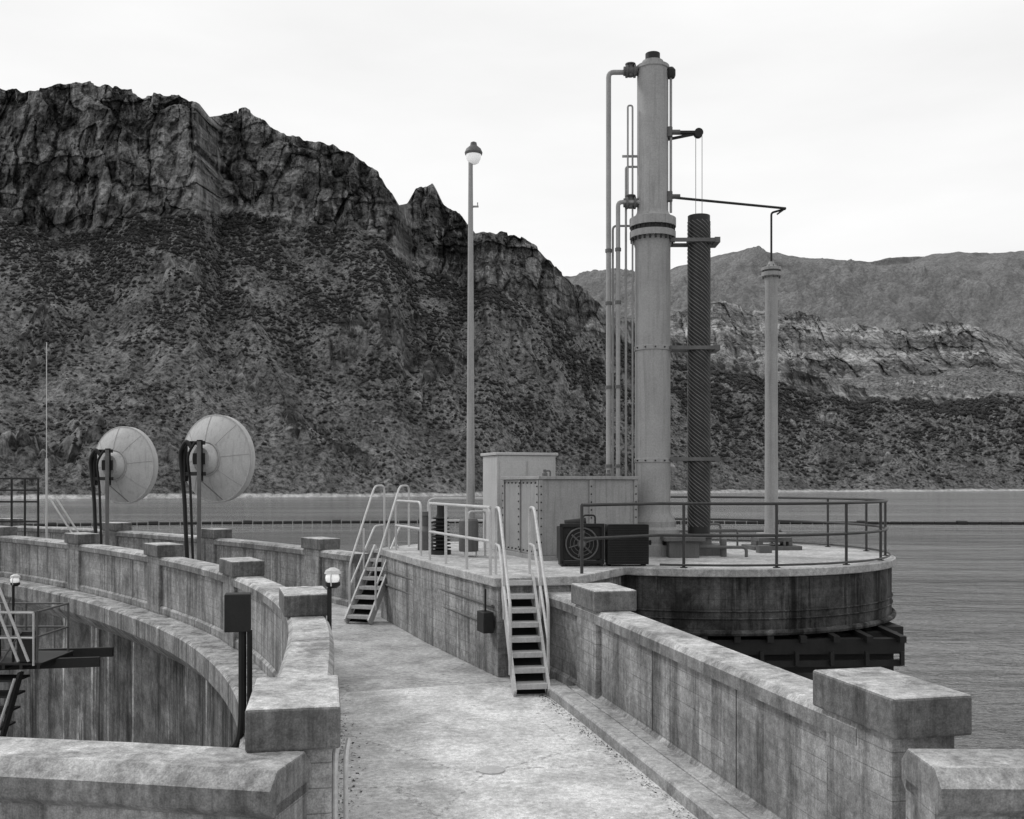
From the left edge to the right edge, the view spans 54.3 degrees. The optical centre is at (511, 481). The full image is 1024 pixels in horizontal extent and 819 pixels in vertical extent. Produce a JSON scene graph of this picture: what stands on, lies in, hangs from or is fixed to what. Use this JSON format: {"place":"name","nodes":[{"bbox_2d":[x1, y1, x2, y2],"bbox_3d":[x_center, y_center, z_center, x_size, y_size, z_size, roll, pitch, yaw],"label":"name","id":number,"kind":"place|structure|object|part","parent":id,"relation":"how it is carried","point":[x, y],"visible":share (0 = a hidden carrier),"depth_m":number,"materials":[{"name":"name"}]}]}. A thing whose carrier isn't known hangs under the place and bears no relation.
{"place":"outdoors","nodes":[
{"label":"outdoors","id":0,"kind":"place"},
{"bbox_2d":[0,81,1023,498],"bbox_3d":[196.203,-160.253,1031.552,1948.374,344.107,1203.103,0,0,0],"label":"mountain","id":1,"kind":"structure","parent":0,"point":[90,157],"depth_m":780.63,"materials":[{"name":"grey stone"}]},
{"bbox_2d":[0,211,1023,489],"bbox_3d":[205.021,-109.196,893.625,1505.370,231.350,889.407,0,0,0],"label":"desert shrubs","id":2,"kind":"object","parent":1,"relation":"on","point":[132,233],"visible":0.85,"depth_m":769.97,"materials":[{"name":"plant"}]},
{"bbox_2d":[0,491,1023,748],"bbox_3d":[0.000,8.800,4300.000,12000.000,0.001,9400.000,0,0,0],"label":"lake water","id":3,"kind":"structure","parent":0,"point":[958,597],"depth_m":154.83,"materials":[{"name":"liquid"}]},
{"bbox_2d":[0,576,380,747],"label":"arch dam","id":4,"kind":"structure","parent":3,"relation":"in","point":[156,678],"depth_m":22.47,"materials":[{"name":"concrete"}]},
{"bbox_2d":[0,587,113,736],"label":"steel catwalk","id":5,"kind":"object","parent":4,"relation":"attached to","point":[28,653],"visible":0.97,"depth_m":20.18,"materials":[{"name":"grey paint"}]},
{"bbox_2d":[10,574,19,661],"bbox_3d":[-10.010,2.755,20.100,0.199,1.790,0.199,0,0,40],"label":"parapet lamp","id":6,"kind":"object","parent":5,"relation":"on","point":[14,580],"visible":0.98,"depth_m":20.07,"materials":[{"name":"black paint"}]},
{"bbox_2d":[224,592,251,747],"bbox_3d":[-3.084,2.188,11.228,0.300,1.897,0.485,0,0,-16],"label":"electrical junction box","id":7,"kind":"object","parent":4,"relation":"attached to","point":[237,611],"visible":0.85,"depth_m":11.06,"materials":[{"name":"metal"}]},
{"bbox_2d":[326,603,767,818],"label":"dam walkway","id":8,"kind":"structure","parent":4,"relation":"on","point":[383,668],"depth_m":10.34,"materials":[{"name":"concrete"}]},
{"bbox_2d":[0,478,78,536],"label":"access gate fence","id":9,"kind":"object","parent":8,"relation":"on","point":[11,501],"visible":0.71,"depth_m":30.07,"materials":[{"name":"metal"}]},
{"bbox_2d":[45,342,47,537],"bbox_3d":[-14.000,-0.700,30.000,0.065,7.000,0.065,0,0,23],"label":"radio mast","id":10,"kind":"object","parent":8,"relation":"on","point":[46,497],"visible":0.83,"depth_m":29.99,"materials":[{"name":"metal"}]},
{"bbox_2d":[68,543,80,590],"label":"pier","id":11,"kind":"structure","parent":8,"relation":"on","point":[74,569],"depth_m":25.95,"materials":[{"name":"concrete"}]},
{"bbox_2d":[103,530,117,545],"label":"pier","id":12,"kind":"structure","parent":8,"relation":"on","point":[113,540],"depth_m":32.83,"materials":[{"name":"concrete"}]},
{"bbox_2d":[88,426,157,544],"bbox_3d":[-11.968,0.552,30.076,2.376,4.496,1.123,0,0,22],"label":"satellite dish","id":13,"kind":"object","parent":8,"relation":"on","point":[123,464],"visible":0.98,"depth_m":29.94,"materials":[{"name":"paint"}]},
{"bbox_2d":[0,571,277,676],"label":"plinth","id":14,"kind":"structure","parent":8,"relation":"on","point":[263,664],"depth_m":21.16,"materials":[{"name":"concrete"}]},
{"bbox_2d":[0,784,306,818],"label":"abutment parapet wall","id":15,"kind":"structure","parent":8,"relation":"on","point":[296,809],"depth_m":5.77,"materials":[{"name":"concrete"}]},
{"bbox_2d":[0,737,310,818],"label":"coping","id":16,"kind":"object","parent":15,"relation":"on","point":[211,780],"visible":1,"depth_m":5.70,"materials":[{"name":"concrete"}]},
{"bbox_2d":[147,555,161,613],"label":"pier","id":17,"kind":"structure","parent":8,"relation":"on","point":[154,587],"depth_m":21.56,"materials":[{"name":"concrete"}]},
{"bbox_2d":[0,526,340,752],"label":"downstream parapet wall","id":18,"kind":"structure","parent":8,"relation":"on","point":[291,713],"depth_m":15.31,"materials":[{"name":"concrete"}]},
{"bbox_2d":[0,535,333,676],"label":"coping","id":19,"kind":"object","parent":18,"relation":"on","point":[309,650],"visible":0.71,"depth_m":14.22,"materials":[{"name":"concrete"}]},
{"bbox_2d":[332,737,350,818],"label":"conduit","id":20,"kind":"object","parent":18,"relation":"attached to","point":[335,761],"depth_m":6.14,"materials":[{"name":"metal"}]},
{"bbox_2d":[0,518,367,602],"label":"upstream parapet wall","id":21,"kind":"structure","parent":8,"relation":"on","point":[286,569],"depth_m":25.58,"materials":[{"name":"concrete"}]},
{"bbox_2d":[16,526,369,562],"bbox_3d":[-13.275,1.705,31.884,27.595,0.190,2.538,0,0,40],"label":"coping","id":22,"kind":"object","parent":21,"relation":"on","point":[340,555],"visible":0.81,"depth_m":27.54,"materials":[{"name":"concrete"}]},
{"bbox_2d":[202,538,215,563],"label":"pier","id":23,"kind":"structure","parent":8,"relation":"on","point":[208,552],"depth_m":28.52,"materials":[{"name":"concrete"}]},
{"bbox_2d":[178,414,254,559],"bbox_3d":[-8.214,0.482,26.874,2.416,4.636,1.123,0,0,25],"label":"satellite dish","id":24,"kind":"object","parent":8,"relation":"on","point":[216,455],"visible":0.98,"depth_m":26.70,"materials":[{"name":"paint"}]},
{"bbox_2d":[223,574,236,647],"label":"pier","id":25,"kind":"structure","parent":8,"relation":"on","point":[229,638],"depth_m":17.26,"materials":[{"name":"concrete"}]},
{"bbox_2d":[284,616,325,653],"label":"pier","id":26,"kind":"structure","parent":8,"relation":"on","point":[285,637],"depth_m":12.34,"materials":[{"name":"concrete"}]},
{"bbox_2d":[293,749,331,818],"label":"pier","id":27,"kind":"structure","parent":8,"relation":"on","point":[319,799],"depth_m":6.09,"materials":[{"name":"concrete"}]},
{"bbox_2d":[305,548,321,585],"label":"pier","id":28,"kind":"structure","parent":8,"relation":"on","point":[313,570],"depth_m":23.83,"materials":[{"name":"concrete"}]},
{"bbox_2d":[324,567,340,629],"bbox_3d":[-2.130,1.910,11.850,0.199,1.780,0.199,0,0,40],"label":"parapet lamp","id":29,"kind":"object","parent":8,"relation":"on","point":[332,577],"visible":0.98,"depth_m":11.81,"materials":[{"name":"black paint"}]},
{"bbox_2d":[332,596,348,606],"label":"plinth","id":30,"kind":"structure","parent":8,"relation":"on","point":[340,601],"depth_m":22.75,"materials":[{"name":"concrete"}]},
{"bbox_2d":[344,485,409,624],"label":"steel staircase","id":31,"kind":"structure","parent":8,"relation":"on","point":[367,605],"depth_m":20.24,"materials":[{"name":"grey metal"}]},
{"bbox_2d":[478,766,504,774],"bbox_3d":[-0.200,2.788,9.650,0.260,0.017,0.260,0,0,0],"label":"manhole cover","id":32,"kind":"object","parent":8,"relation":"on","point":[491,770],"visible":1,"depth_m":9.61,"materials":[{"name":"paint"}]},
{"bbox_2d":[338,685,694,818],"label":"gravel debris","id":33,"kind":"object","parent":8,"relation":"on","point":[516,774],"visible":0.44,"depth_m":9.99,"materials":[{"name":"stone"}]},
{"bbox_2d":[494,506,549,696],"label":"steel staircase","id":34,"kind":"structure","parent":8,"relation":"on","point":[527,670],"depth_m":13.69,"materials":[{"name":"grey metal"}]},
{"bbox_2d":[577,605,600,698],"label":"pier","id":35,"kind":"structure","parent":8,"relation":"on","point":[588,657],"depth_m":12.64,"materials":[{"name":"concrete"}]},
{"bbox_2d":[549,666,780,818],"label":"plinth","id":36,"kind":"structure","parent":8,"relation":"on","point":[562,677],"depth_m":9.96,"materials":[{"name":"concrete"}]},
{"bbox_2d":[550,582,971,818],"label":"upstream parapet wall","id":37,"kind":"structure","parent":8,"relation":"on","point":[781,764],"depth_m":8.36,"materials":[{"name":"concrete"}]},
{"bbox_2d":[652,651,736,787],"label":"construction joints","id":38,"kind":"object","parent":37,"relation":"attached to","point":[736,717],"visible":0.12,"depth_m":8.66,"materials":[{"name":"concrete"}]},
{"bbox_2d":[543,591,856,745],"bbox_3d":[1.623,1.705,10.765,0.561,0.190,8.244,0,0,-13],"label":"coping","id":39,"kind":"object","parent":37,"relation":"on","point":[788,692],"visible":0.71,"depth_m":9.00,"materials":[{"name":"concrete"}]},
{"bbox_2d":[827,711,953,818],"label":"pier","id":40,"kind":"structure","parent":8,"relation":"on","point":[864,778],"depth_m":6.56,"materials":[{"name":"concrete"}]},
{"bbox_2d":[906,780,1023,818],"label":"abutment parapet wall","id":41,"kind":"structure","parent":8,"relation":"on","point":[916,808],"depth_m":5.78,"materials":[{"name":"concrete"}]},
{"bbox_2d":[902,749,1023,816],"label":"coping","id":42,"kind":"object","parent":41,"relation":"on","point":[969,782],"visible":1,"depth_m":5.58,"materials":[{"name":"concrete"}]},
{"bbox_2d":[22,519,1023,525],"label":"log boom","id":43,"kind":"object","parent":3,"relation":"on","point":[677,522],"visible":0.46,"depth_m":206.12,"materials":[{"name":"black paint"}]},
{"bbox_2d":[378,541,906,683],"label":"intake tower platform","id":44,"kind":"structure","parent":3,"relation":"in","point":[805,621],"depth_m":16.00,"materials":[{"name":"concrete"}]},
{"bbox_2d":[418,505,450,554],"bbox_3d":[-1.530,0.890,19.586,0.400,0.980,1.620,0,0,-16],"label":"cable reel stack","id":45,"kind":"object","parent":44,"relation":"on","point":[438,549],"visible":0.7,"depth_m":18.93,"materials":[{"name":"metal"}]},
{"bbox_2d":[395,497,482,555],"bbox_3d":[-1.393,0.868,21.299,2.230,1.024,5.021,0,0,30],"label":"galvanised handrail","id":46,"kind":"object","parent":44,"relation":"on","point":[429,500],"visible":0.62,"depth_m":20.18,"materials":[{"name":"metal"}]},
{"bbox_2d":[429,502,491,574],"bbox_3d":[-0.885,0.868,16.176,0.048,1.024,3.112,0,0,-22],"label":"galvanised handrail","id":47,"kind":"object","parent":44,"relation":"on","point":[466,537],"visible":1,"depth_m":15.73,"materials":[{"name":"metal"}]},
{"bbox_2d":[459,510,485,556],"bbox_3d":[-0.730,0.955,18.420,0.500,0.850,0.400,0,0,0],"label":"storage tank","id":48,"kind":"object","parent":44,"relation":"on","point":[472,532],"visible":0.88,"depth_m":18.27,"materials":[{"name":"grey paint"}]},
{"bbox_2d":[465,141,482,517],"bbox_3d":[-0.775,-2.720,20.000,0.370,8.200,0.360,0,0,0],"label":"street lamp","id":49,"kind":"object","parent":44,"relation":"on","point":[473,152],"visible":0.84,"depth_m":19.94,"materials":[{"name":"grey paint"}]},
{"bbox_2d":[480,449,557,550],"bbox_3d":[0.143,0.359,20.538,1.350,2.042,0.984,0,0,-20],"label":"electrical cabinet","id":50,"kind":"object","parent":44,"relation":"on","point":[497,465],"visible":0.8,"depth_m":20.12,"materials":[{"name":"paint"}]},
{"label":"doors","id":51,"kind":"part","parent":50,"relation":"part of","materials":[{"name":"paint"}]},
{"bbox_2d":[500,469,638,560],"bbox_3d":[1.032,0.580,18.681,1.957,1.600,2.050,0,0,-20],"label":"steel equipment enclosure","id":52,"kind":"object","parent":44,"relation":"on","point":[555,501],"visible":0.68,"depth_m":17.86,"materials":[{"name":"paint"}]},
{"bbox_2d":[557,514,648,566],"bbox_3d":[1.494,0.958,16.518,1.486,0.845,0.596,0,0,0],"label":"oil cooler fan unit","id":53,"kind":"object","parent":44,"relation":"on","point":[627,551],"visible":0.89,"depth_m":16.28,"materials":[{"name":"black paint"}]},
{"bbox_2d":[605,51,785,556],"bbox_3d":[3.696,-3.390,19.760,4.012,9.540,1.240,0,0,-37],"label":"hydraulic hoist cylinder","id":54,"kind":"object","parent":44,"relation":"on","point":[652,224],"visible":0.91,"depth_m":18.76,"materials":[{"name":"grey paint"}]},
{"bbox_2d":[660,213,747,557],"bbox_3d":[3.540,-1.845,18.710,1.580,6.450,1.380,0,0,0],"label":"spiral ribbed standpipe","id":55,"kind":"object","parent":44,"relation":"on","point":[699,244],"visible":0.97,"depth_m":18.81,"materials":[{"name":"grey paint"}]},
{"bbox_2d":[679,523,782,552],"bbox_3d":[4.514,1.127,20.359,2.632,0.505,2.142,0,0,0],"label":"deck pipework","id":56,"kind":"object","parent":44,"relation":"on","point":[761,548],"visible":0.57,"depth_m":20.78,"materials":[{"name":"grey paint"}]},
{"bbox_2d":[580,496,890,573],"bbox_3d":[4.091,0.853,19.066,6.133,1.055,8.183,0,0,0],"label":"platform railing","id":57,"kind":"object","parent":44,"relation":"on","point":[846,523],"visible":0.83,"depth_m":16.13,"materials":[{"name":"paint"}]},
{"bbox_2d":[756,261,785,537],"bbox_3d":[5.330,-1.690,20.500,0.600,5.660,0.600,0,0,0],"label":"pipe","id":58,"kind":"object","parent":44,"relation":"on","point":[771,388],"visible":0.9,"depth_m":20.39,"materials":[{"name":"grey paint"}]},
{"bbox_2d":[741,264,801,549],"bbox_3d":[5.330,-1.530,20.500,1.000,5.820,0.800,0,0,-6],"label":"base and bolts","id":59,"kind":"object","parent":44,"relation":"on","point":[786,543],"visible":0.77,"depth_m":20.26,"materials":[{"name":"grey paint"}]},
{"bbox_2d":[0,0,1023,275],"label":"sky","id":60,"kind":"structure","parent":0,"point":[882,129],"materials":[{"name":"white"}]},
{"bbox_2d":[564,246,1023,344],"bbox_3d":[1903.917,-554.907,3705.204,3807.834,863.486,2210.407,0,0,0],"label":"distant hill","id":61,"kind":"structure","parent":0,"point":[984,291],"depth_m":3655.66,"materials":[{"name":"grey stone"}]},
{"bbox_2d":[620,299,1023,396],"bbox_3d":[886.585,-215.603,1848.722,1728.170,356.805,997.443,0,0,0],"label":"mesa","id":62,"kind":"structure","parent":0,"point":[957,358],"depth_m":1909.90,"materials":[{"name":"grey stone"}]}
]}

